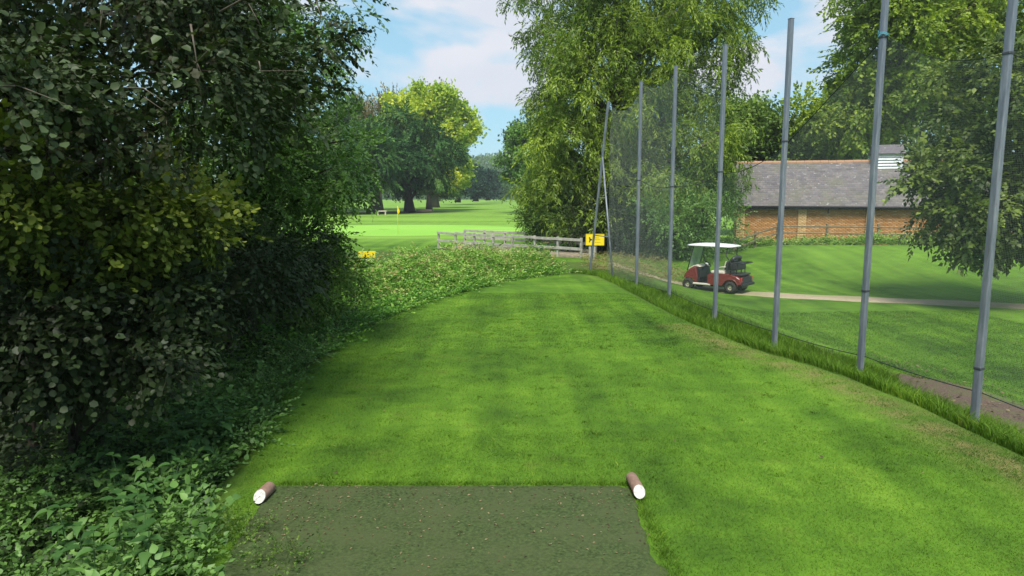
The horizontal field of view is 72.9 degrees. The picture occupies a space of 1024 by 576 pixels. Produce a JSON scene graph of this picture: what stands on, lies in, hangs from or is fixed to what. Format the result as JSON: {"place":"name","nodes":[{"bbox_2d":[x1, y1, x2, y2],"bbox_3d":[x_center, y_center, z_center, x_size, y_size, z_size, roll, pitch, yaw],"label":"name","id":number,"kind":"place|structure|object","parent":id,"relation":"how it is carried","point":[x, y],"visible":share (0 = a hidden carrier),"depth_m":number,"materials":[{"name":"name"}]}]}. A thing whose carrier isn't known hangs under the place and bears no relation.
{"place":"outdoors","nodes":[
{"label":"outdoors","id":0,"kind":"place"},
{"bbox_2d":[103,152,701,199],"bbox_3d":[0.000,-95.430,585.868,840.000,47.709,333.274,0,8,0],"label":"hill","id":1,"kind":"structure","parent":0,"point":[482,159],"depth_m":551.33,"materials":[{"name":"green plant"}]},
{"bbox_2d":[0,199,1023,575],"bbox_3d":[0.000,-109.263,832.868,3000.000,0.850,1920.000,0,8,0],"label":"ground","id":2,"kind":"structure","parent":0,"point":[488,213],"depth_m":7.98,"materials":[{"name":"green plant"}]},
{"bbox_2d":[0,109,75,337],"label":"tree","id":3,"kind":"object","parent":2,"relation":"on","point":[4,155],"visible":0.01,"depth_m":8.20,"materials":[{"name":"green plant"}]},
{"bbox_2d":[31,489,69,562],"bbox_3d":[-3.292,1.885,5.033,0.250,0.922,0.259,-2,8,-12],"label":"nettle plant","id":4,"kind":"object","parent":2,"relation":"on","point":[42,511],"visible":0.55,"depth_m":4.94,"materials":[{"name":"green plant"}]},
{"bbox_2d":[44,507,76,569],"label":"nettle plant","id":5,"kind":"object","parent":2,"relation":"on","point":[57,555],"visible":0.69,"depth_m":4.72,"materials":[{"name":"green plant"}]},
{"bbox_2d":[46,504,80,570],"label":"nettle plant","id":6,"kind":"object","parent":2,"relation":"on","point":[57,527],"visible":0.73,"depth_m":4.75,"materials":[{"name":"green plant"}]},
{"bbox_2d":[61,521,98,575],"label":"nettle plant","id":7,"kind":"object","parent":2,"relation":"on","point":[76,528],"visible":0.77,"depth_m":4.42,"materials":[{"name":"green plant"}]},
{"bbox_2d":[70,460,109,525],"bbox_3d":[-3.451,1.831,5.684,0.219,0.855,0.254,7,11,44],"label":"nettle plant","id":8,"kind":"object","parent":2,"relation":"on","point":[92,478],"visible":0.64,"depth_m":5.66,"materials":[{"name":"green plant"}]},
{"bbox_2d":[71,524,117,570],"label":"nettle plant","id":9,"kind":"object","parent":2,"relation":"on","point":[84,550],"visible":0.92,"depth_m":4.30,"materials":[{"name":"green plant"}]},
{"bbox_2d":[90,433,119,508],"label":"nettle plant","id":10,"kind":"object","parent":2,"relation":"on","point":[99,455],"visible":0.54,"depth_m":5.88,"materials":[{"name":"green plant"}]},
{"bbox_2d":[0,28,221,340],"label":"tree","id":11,"kind":"object","parent":2,"relation":"on","point":[106,187],"visible":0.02,"depth_m":11.24,"materials":[{"name":"green plant"}]},
{"bbox_2d":[103,467,128,504],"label":"nettle plant","id":12,"kind":"object","parent":2,"relation":"on","point":[117,483],"visible":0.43,"depth_m":5.54,"materials":[{"name":"green plant"}]},
{"bbox_2d":[96,495,138,575],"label":"nettle plant","id":13,"kind":"object","parent":2,"relation":"on","point":[112,521],"visible":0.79,"depth_m":4.53,"materials":[{"name":"green plant"}]},
{"bbox_2d":[106,421,134,472],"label":"nettle plant","id":14,"kind":"object","parent":2,"relation":"on","point":[124,455],"visible":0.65,"depth_m":6.26,"materials":[{"name":"green plant"}]},
{"bbox_2d":[104,452,138,520],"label":"nettle plant","id":15,"kind":"object","parent":2,"relation":"on","point":[127,487],"visible":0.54,"depth_m":5.48,"materials":[{"name":"green plant"}]},
{"bbox_2d":[107,489,142,545],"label":"nettle plant","id":16,"kind":"object","parent":2,"relation":"on","point":[118,492],"visible":0.41,"depth_m":5.08,"materials":[{"name":"green plant"}]},
{"bbox_2d":[25,73,232,254],"bbox_3d":[-9.829,-2.026,17.422,6.951,6.912,6.756,5,9,33],"label":"tree","id":17,"kind":"object","parent":2,"relation":"on","point":[154,136],"depth_m":17.67,"materials":[{"name":"green plant"}]},
{"bbox_2d":[0,214,259,520],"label":"sallow shrub","id":18,"kind":"object","parent":2,"relation":"on","point":[44,366],"visible":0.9,"depth_m":5.30,"materials":[{"name":"green plant"}]},
{"bbox_2d":[119,488,147,567],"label":"nettle plant","id":19,"kind":"object","parent":2,"relation":"on","point":[140,507],"visible":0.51,"depth_m":4.93,"materials":[{"name":"green plant"}]},
{"bbox_2d":[121,481,147,523],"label":"nettle plant","id":20,"kind":"object","parent":2,"relation":"on","point":[143,485],"visible":0.37,"depth_m":5.14,"materials":[{"name":"green plant"}]},
{"bbox_2d":[0,92,272,498],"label":"hazel bush","id":21,"kind":"object","parent":2,"relation":"on","point":[31,217],"visible":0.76,"depth_m":5.49,"materials":[{"name":"green plant"}]},
{"bbox_2d":[122,493,165,575],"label":"nettle plant","id":22,"kind":"object","parent":2,"relation":"on","point":[144,497],"visible":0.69,"depth_m":4.51,"materials":[{"name":"green plant"}]},
{"bbox_2d":[126,518,164,575],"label":"nettle plant","id":23,"kind":"object","parent":2,"relation":"on","point":[144,558],"visible":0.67,"depth_m":4.39,"materials":[{"name":"green plant"}]},
{"bbox_2d":[127,455,164,517],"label":"nettle plant","id":24,"kind":"object","parent":2,"relation":"on","point":[139,473],"visible":0.45,"depth_m":5.43,"materials":[{"name":"green plant"}]},
{"bbox_2d":[135,484,163,533],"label":"nettle plant","id":25,"kind":"object","parent":2,"relation":"on","point":[147,502],"visible":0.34,"depth_m":5.19,"materials":[{"name":"green plant"}]},
{"bbox_2d":[138,480,162,548],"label":"nettle plant","id":26,"kind":"object","parent":2,"relation":"on","point":[158,498],"visible":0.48,"depth_m":5.19,"materials":[{"name":"green plant"}]},
{"bbox_2d":[0,359,306,575],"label":"ground ivy","id":27,"kind":"object","parent":2,"relation":"on","point":[193,532],"visible":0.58,"depth_m":5.53,"materials":[{"name":"green plant"}]},
{"bbox_2d":[151,439,169,493],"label":"nettle plant","id":28,"kind":"object","parent":2,"relation":"on","point":[160,441],"visible":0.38,"depth_m":6.16,"materials":[{"name":"green plant"}]},
{"bbox_2d":[155,433,178,504],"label":"nettle plant","id":29,"kind":"object","parent":2,"relation":"on","point":[164,468],"visible":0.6,"depth_m":5.87,"materials":[{"name":"green plant"}]},
{"bbox_2d":[156,458,188,531],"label":"nettle plant","id":30,"kind":"object","parent":2,"relation":"on","point":[179,472],"visible":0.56,"depth_m":5.41,"materials":[{"name":"green plant"}]},
{"bbox_2d":[162,417,187,466],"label":"nettle plant","id":31,"kind":"object","parent":2,"relation":"on","point":[183,435],"visible":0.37,"depth_m":6.43,"materials":[{"name":"green plant"}]},
{"bbox_2d":[156,460,202,505],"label":"nettle plant","id":32,"kind":"object","parent":2,"relation":"on","point":[175,476],"visible":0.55,"depth_m":5.41,"materials":[{"name":"green plant"}]},
{"bbox_2d":[171,431,193,470],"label":"nettle plant","id":33,"kind":"object","parent":2,"relation":"on","point":[179,446],"visible":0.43,"depth_m":6.29,"materials":[{"name":"green plant"}]},
{"bbox_2d":[170,396,197,453],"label":"nettle plant","id":34,"kind":"object","parent":2,"relation":"on","point":[183,414],"visible":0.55,"depth_m":6.99,"materials":[{"name":"green plant"}]},
{"bbox_2d":[0,272,371,575],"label":"ivy cover","id":35,"kind":"object","parent":2,"relation":"on","point":[11,449],"visible":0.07,"depth_m":6.08,"materials":[{"name":"green plant"}]},
{"bbox_2d":[0,0,374,445],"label":"alder tree","id":36,"kind":"object","parent":2,"relation":"on","point":[64,91],"visible":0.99,"depth_m":5.70,"materials":[{"name":"green plant"}]},
{"bbox_2d":[180,400,206,439],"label":"nettle plant","id":37,"kind":"object","parent":2,"relation":"on","point":[189,414],"visible":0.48,"depth_m":7.08,"materials":[{"name":"green plant"}]},
{"bbox_2d":[0,306,388,575],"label":"bramble undergrowth","id":38,"kind":"object","parent":2,"relation":"on","point":[280,367],"visible":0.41,"depth_m":6.66,"materials":[{"name":"green plant"}]},
{"bbox_2d":[185,403,209,436],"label":"nettle plant","id":39,"kind":"object","parent":2,"relation":"on","point":[194,415],"visible":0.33,"depth_m":7.25,"materials":[{"name":"green plant"}]},
{"bbox_2d":[186,428,221,472],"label":"nettle plant","id":40,"kind":"object","parent":2,"relation":"on","point":[196,441],"visible":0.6,"depth_m":6.25,"materials":[{"name":"green plant"}]},
{"bbox_2d":[195,400,212,443],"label":"nettle plant","id":41,"kind":"object","parent":2,"relation":"on","point":[199,403],"visible":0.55,"depth_m":6.98,"materials":[{"name":"green plant"}]},
{"bbox_2d":[196,399,216,431],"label":"nettle plant","id":42,"kind":"object","parent":2,"relation":"on","point":[211,409],"visible":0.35,"depth_m":7.29,"materials":[{"name":"green plant"}]},
{"bbox_2d":[204,404,232,464],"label":"nettle plant","id":43,"kind":"object","parent":2,"relation":"on","point":[225,425],"visible":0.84,"depth_m":6.65,"materials":[{"name":"green plant"}]},
{"bbox_2d":[211,397,236,444],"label":"nettle plant","id":44,"kind":"object","parent":2,"relation":"on","point":[226,418],"visible":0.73,"depth_m":6.82,"materials":[{"name":"green plant"}]},
{"bbox_2d":[214,400,233,447],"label":"nettle plant","id":45,"kind":"object","parent":2,"relation":"on","point":[229,422],"visible":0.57,"depth_m":6.80,"materials":[{"name":"green plant"}]},
{"bbox_2d":[55,0,398,363],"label":"elm tree","id":46,"kind":"object","parent":2,"relation":"on","point":[291,187],"visible":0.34,"depth_m":10.08,"materials":[{"name":"green plant"}]},
{"bbox_2d":[185,495,292,553],"bbox_3d":[-1.948,1.722,5.016,0.702,0.425,0.572,0,8,0],"label":"weed plant","id":47,"kind":"object","parent":2,"relation":"on","point":[225,514],"visible":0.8,"depth_m":4.99,"materials":[{"name":"green plant"}]},
{"bbox_2d":[138,185,345,383],"bbox_3d":[-3.788,0.112,10.338,3.083,3.226,5.975,0,8,0],"label":"elder bush","id":48,"kind":"object","parent":2,"relation":"on","point":[272,282],"visible":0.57,"depth_m":8.86,"materials":[{"name":"green plant"}]},
{"bbox_2d":[297,136,344,203],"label":"ash tree","id":49,"kind":"object","parent":2,"relation":"on","point":[327,159],"visible":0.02,"depth_m":104.81,"materials":[{"name":"green plant"}]},
{"bbox_2d":[280,95,365,211],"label":"oak tree","id":50,"kind":"object","parent":2,"relation":"on","point":[347,118],"visible":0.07,"depth_m":115.12,"materials":[{"name":"green plant"}]},
{"bbox_2d":[263,179,383,335],"bbox_3d":[-3.704,-0.424,13.265,2.257,3.505,3.783,0,8,0],"label":"hawthorn bush","id":51,"kind":"object","parent":2,"relation":"on","point":[343,276],"visible":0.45,"depth_m":12.77,"materials":[{"name":"green plant"}]},
{"bbox_2d":[318,112,412,213],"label":"cypress tree","id":52,"kind":"object","parent":2,"relation":"on","point":[388,165],"visible":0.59,"depth_m":100.35,"materials":[{"name":"green plant"}]},
{"bbox_2d":[359,251,374,260],"bbox_3d":[-5.354,-0.820,25.645,0.600,1.080,0.078,-1,8,-8],"label":"warning sign","id":53,"kind":"object","parent":2,"relation":"on","point":[369,252],"visible":0.56,"depth_m":25.56,"materials":[{"name":"yellow paint"}]},
{"bbox_2d":[346,80,407,209],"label":"thorn tree","id":54,"kind":"object","parent":2,"relation":"on","point":[368,110],"visible":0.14,"depth_m":122.99,"materials":[{"name":"green plant"}]},
{"bbox_2d":[194,239,581,371],"bbox_3d":[-2.748,-0.352,19.770,6.464,1.491,20.589,3,8,19],"label":"meadow growth","id":55,"kind":"object","parent":2,"relation":"on","point":[433,291],"visible":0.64,"depth_m":19.43,"materials":[{"name":"green plant"}]},
{"bbox_2d":[281,225,524,235],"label":"putting green","id":56,"kind":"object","parent":2,"relation":"on","point":[397,230],"visible":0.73,"depth_m":58.52,"materials":[{"name":"green plant"}]},
{"bbox_2d":[352,95,473,212],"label":"cypress tree","id":57,"kind":"object","parent":2,"relation":"on","point":[422,176],"visible":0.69,"depth_m":107.68,"materials":[{"name":"green plant"}]},
{"bbox_2d":[416,209,431,212],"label":"fallen log","id":58,"kind":"object","parent":2,"relation":"on","point":[423,210],"visible":0.96,"depth_m":109.19,"materials":[{"name":"grey wood"}]},
{"bbox_2d":[374,76,489,210],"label":"tree","id":59,"kind":"object","parent":2,"relation":"on","point":[442,100],"visible":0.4,"depth_m":116.28,"materials":[{"name":"green plant"}]},
{"bbox_2d":[414,148,470,207],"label":"ash tree","id":60,"kind":"object","parent":2,"relation":"on","point":[436,201],"visible":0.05,"depth_m":147.67,"materials":[{"name":"green plant"}]},
{"bbox_2d":[217,486,669,575],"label":"tee mat","id":61,"kind":"object","parent":2,"relation":"on","point":[515,544],"visible":0.98,"depth_m":5.02,"materials":[{"name":"green carpet"}]},
{"bbox_2d":[253,482,274,503],"bbox_3d":[-2.005,1.655,5.608,0.100,0.109,0.252,0,8,3],"label":"tee marker","id":62,"kind":"object","parent":61,"relation":"on","point":[266,490],"visible":1,"depth_m":5.54,"materials":[{"name":"brown wood"}]},
{"bbox_2d":[225,522,323,575],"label":"weed plant","id":63,"kind":"object","parent":61,"relation":"on","point":[274,551],"visible":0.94,"depth_m":4.59,"materials":[{"name":"green plant"}]},
{"bbox_2d":[251,483,650,575],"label":"leaf litter","id":64,"kind":"object","parent":61,"relation":"on","point":[435,514],"visible":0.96,"depth_m":5.31,"materials":[{"name":"green plant"}]},
{"bbox_2d":[626,472,644,498],"bbox_3d":[1.025,1.636,5.752,0.100,0.110,0.360,0,8,-2],"label":"tee marker","id":65,"kind":"object","parent":61,"relation":"on","point":[635,485],"visible":1,"depth_m":5.65,"materials":[{"name":"brown wood"}]},
{"bbox_2d":[332,237,564,304],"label":"seeding grass","id":66,"kind":"structure","parent":2,"relation":"on","point":[409,256],"depth_m":22.49,"materials":[{"name":"plant"}]},
{"bbox_2d":[453,167,478,202],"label":"yew tree","id":67,"kind":"object","parent":2,"relation":"on","point":[469,191],"visible":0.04,"depth_m":187.07,"materials":[{"name":"green plant"}]},
{"bbox_2d":[273,474,689,575],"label":"edge grass","id":68,"kind":"structure","parent":2,"relation":"on","point":[540,483],"depth_m":5.88,"materials":[{"name":"green plant"}]},
{"bbox_2d":[468,163,494,201],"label":"yew tree","id":69,"kind":"object","parent":2,"relation":"on","point":[486,180],"visible":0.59,"depth_m":201.19,"materials":[{"name":"green plant"}]},
{"bbox_2d":[482,168,504,200],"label":"yew tree","id":70,"kind":"object","parent":2,"relation":"on","point":[496,189],"visible":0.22,"depth_m":235.19,"materials":[{"name":"green plant"}]},
{"bbox_2d":[494,176,512,201],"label":"yew tree","id":71,"kind":"object","parent":2,"relation":"on","point":[505,189],"visible":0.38,"depth_m":284.44,"materials":[{"name":"green plant"}]},
{"bbox_2d":[507,180,520,200],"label":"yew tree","id":72,"kind":"object","parent":2,"relation":"on","point":[515,185],"visible":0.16,"depth_m":323.64,"materials":[{"name":"green plant"}]},
{"bbox_2d":[437,229,596,257],"bbox_3d":[0.385,-2.299,36.179,9.790,1.167,2.862,7,10,40],"label":"wooden rail fence","id":73,"kind":"object","parent":2,"relation":"on","point":[570,253],"visible":0.6,"depth_m":35.60,"materials":[{"name":"grey wood"}]},
{"bbox_2d":[489,116,569,206],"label":"beech tree","id":74,"kind":"object","parent":2,"relation":"on","point":[512,135],"visible":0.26,"depth_m":102.89,"materials":[{"name":"green plant"}]},
{"bbox_2d":[505,194,593,250],"bbox_3d":[2.017,-3.374,36.369,4.749,3.237,4.490,0,8,0],"label":"laurel bush","id":75,"kind":"object","parent":2,"relation":"on","point":[533,227],"visible":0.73,"depth_m":35.43,"materials":[{"name":"green plant"}]},
{"bbox_2d":[585,234,604,259],"bbox_3d":[3.723,-1.745,31.184,0.840,1.395,0.113,1,8,4],"label":"warning sign","id":76,"kind":"object","parent":2,"relation":"on","point":[599,241],"visible":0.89,"depth_m":31.09,"materials":[{"name":"yellow metal"}]},
{"bbox_2d":[589,101,612,275],"bbox_3d":[3.240,-3.340,24.246,0.244,6.222,2.428,-2,8,-14],"label":"net end frame","id":77,"kind":"object","parent":2,"relation":"on","point":[599,182],"visible":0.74,"depth_m":24.32,"materials":[{"name":"metal"}]},
{"bbox_2d":[538,167,675,258],"bbox_3d":[4.852,-3.603,35.025,7.549,5.173,4.483,5,9,33],"label":"blackthorn bush","id":78,"kind":"object","parent":2,"relation":"on","point":[598,231],"visible":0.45,"depth_m":34.37,"materials":[{"name":"green plant"}]},
{"bbox_2d":[334,321,942,472],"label":"leaf litter","id":79,"kind":"object","parent":2,"relation":"on","point":[613,399],"visible":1,"depth_m":7.83,"materials":[{"name":"green plant"}]},
{"bbox_2d":[635,81,642,284],"bbox_3d":[3.950,-3.061,21.635,0.094,6.588,0.094,-3,8,-24],"label":"net pole","id":80,"kind":"object","parent":2,"relation":"on","point":[638,177],"visible":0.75,"depth_m":21.56,"materials":[{"name":"metal"}]},
{"bbox_2d":[495,0,783,248],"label":"willow tree","id":81,"kind":"object","parent":2,"relation":"on","point":[625,44],"visible":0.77,"depth_m":34.63,"materials":[{"name":"green plant"}]},
{"bbox_2d":[578,247,706,286],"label":"bank weeds","id":82,"kind":"object","parent":2,"relation":"on","point":[632,269],"visible":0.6,"depth_m":27.84,"materials":[{"name":"green plant"}]},
{"bbox_2d":[667,65,677,296],"bbox_3d":[4.460,-2.766,19.303,0.094,6.630,0.094,-3,8,-24],"label":"net pole","id":83,"kind":"object","parent":2,"relation":"on","point":[672,186],"visible":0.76,"depth_m":19.23,"materials":[{"name":"metal"}]},
{"bbox_2d":[624,142,757,262],"bbox_3d":[9.050,-4.159,34.010,5.990,6.541,8.437,5,9,32],"label":"thicket bush","id":84,"kind":"object","parent":2,"relation":"on","point":[692,235],"visible":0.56,"depth_m":32.67,"materials":[{"name":"green plant"}]},
{"bbox_2d":[712,44,727,319],"bbox_3d":[4.730,-2.198,15.798,0.094,6.440,0.094,-3,8,-24],"label":"net pole","id":85,"kind":"object","parent":2,"relation":"on","point":[720,172],"visible":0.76,"depth_m":15.73,"materials":[{"name":"metal"}]},
{"bbox_2d":[693,89,823,224],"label":"maple tree","id":86,"kind":"object","parent":2,"relation":"on","point":[764,114],"visible":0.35,"depth_m":49.17,"materials":[{"name":"green plant"}]},
{"bbox_2d":[772,18,794,347],"bbox_3d":[5.050,-1.751,12.962,0.094,6.310,0.094,-3,8,-24],"label":"net pole","id":87,"kind":"object","parent":2,"relation":"on","point":[786,108],"visible":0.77,"depth_m":12.89,"materials":[{"name":"metal"}]},
{"bbox_2d":[727,229,941,247],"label":"wall weeds","id":88,"kind":"object","parent":2,"relation":"on","point":[879,240],"depth_m":36.10,"materials":[{"name":"green plant"}]},
{"bbox_2d":[789,62,880,159],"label":"hornbeam tree","id":89,"kind":"object","parent":2,"relation":"on","point":[818,156],"visible":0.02,"depth_m":52.53,"materials":[{"name":"green plant"}]},
{"bbox_2d":[732,223,940,249],"bbox_3d":[18.900,-2.618,36.463,15.500,1.444,3.528,0,8,0],"label":"field fence","id":90,"kind":"object","parent":2,"relation":"on","point":[878,227],"visible":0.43,"depth_m":37.07,"materials":[{"name":"brown wood"}]},
{"bbox_2d":[733,144,1011,244],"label":"brick building","id":91,"kind":"structure","parent":2,"relation":"on","point":[772,173],"depth_m":40.15,"materials":[{"name":"grey stone"}]},
{"bbox_2d":[857,0,888,371],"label":"net pole","id":92,"kind":"object","parent":2,"relation":"on","point":[865,290],"visible":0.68,"depth_m":10.73,"materials":[{"name":"metal"}]},
{"bbox_2d":[607,35,1023,409],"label":"safety net","id":93,"kind":"object","parent":92,"relation":"hanging from","point":[752,167],"visible":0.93,"depth_m":11.70,"materials":[{"name":"fabric"}]},
{"bbox_2d":[763,0,1023,159],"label":"lime tree","id":94,"kind":"object","parent":2,"relation":"on","point":[925,27],"visible":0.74,"depth_m":47.15,"materials":[{"name":"green plant"}]},
{"bbox_2d":[833,350,1021,418],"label":"leaf litter","id":95,"kind":"object","parent":2,"relation":"on","point":[947,385],"visible":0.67,"depth_m":11.02,"materials":[{"name":"plant"}]},
{"bbox_2d":[877,0,1023,279],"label":"sycamore tree","id":96,"kind":"object","parent":2,"relation":"on","point":[937,168],"visible":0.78,"depth_m":19.25,"materials":[{"name":"green plant"}]},
{"bbox_2d":[970,0,1017,420],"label":"net pole","id":97,"kind":"object","parent":2,"relation":"on","point":[1008,52],"visible":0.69,"depth_m":8.31,"materials":[{"name":"metal"}]},
{"bbox_2d":[0,0,1023,169],"label":"sky","id":98,"kind":"structure","parent":0,"point":[465,41],"materials":[{"name":"blue"}]},
{"bbox_2d":[339,292,750,348],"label":"mown grass","id":99,"kind":"structure","parent":0,"point":[528,322],"depth_m":13.84,"materials":[{"name":"green plant"}]},
{"bbox_2d":[258,313,1023,484],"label":"coarse grass","id":100,"kind":"structure","parent":0,"point":[706,335],"depth_m":8.27,"materials":[{"name":"green plant"}]},
{"bbox_2d":[570,267,1023,456],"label":"rough grass","id":101,"kind":"structure","parent":0,"point":[885,381],"depth_m":11.38,"materials":[{"name":"green plant"}]},
{"bbox_2d":[607,263,1023,308],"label":"cart path","id":102,"kind":"structure","parent":0,"point":[887,300],"depth_m":21.38,"materials":[{"name":"grey concrete"}]},
{"bbox_2d":[682,243,753,293],"bbox_3d":[7.006,-0.716,23.516,2.174,1.603,1.065,7,10,41],"label":"golf cart","id":103,"kind":"object","parent":102,"relation":"on","point":[699,268],"visible":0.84,"depth_m":23.15,"materials":[{"name":"metal"}]},
{"bbox_2d":[718,303,1023,403],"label":"mown grass","id":104,"kind":"structure","parent":0,"point":[869,333],"depth_m":15.49,"materials":[{"name":"green plant"}]}
]}

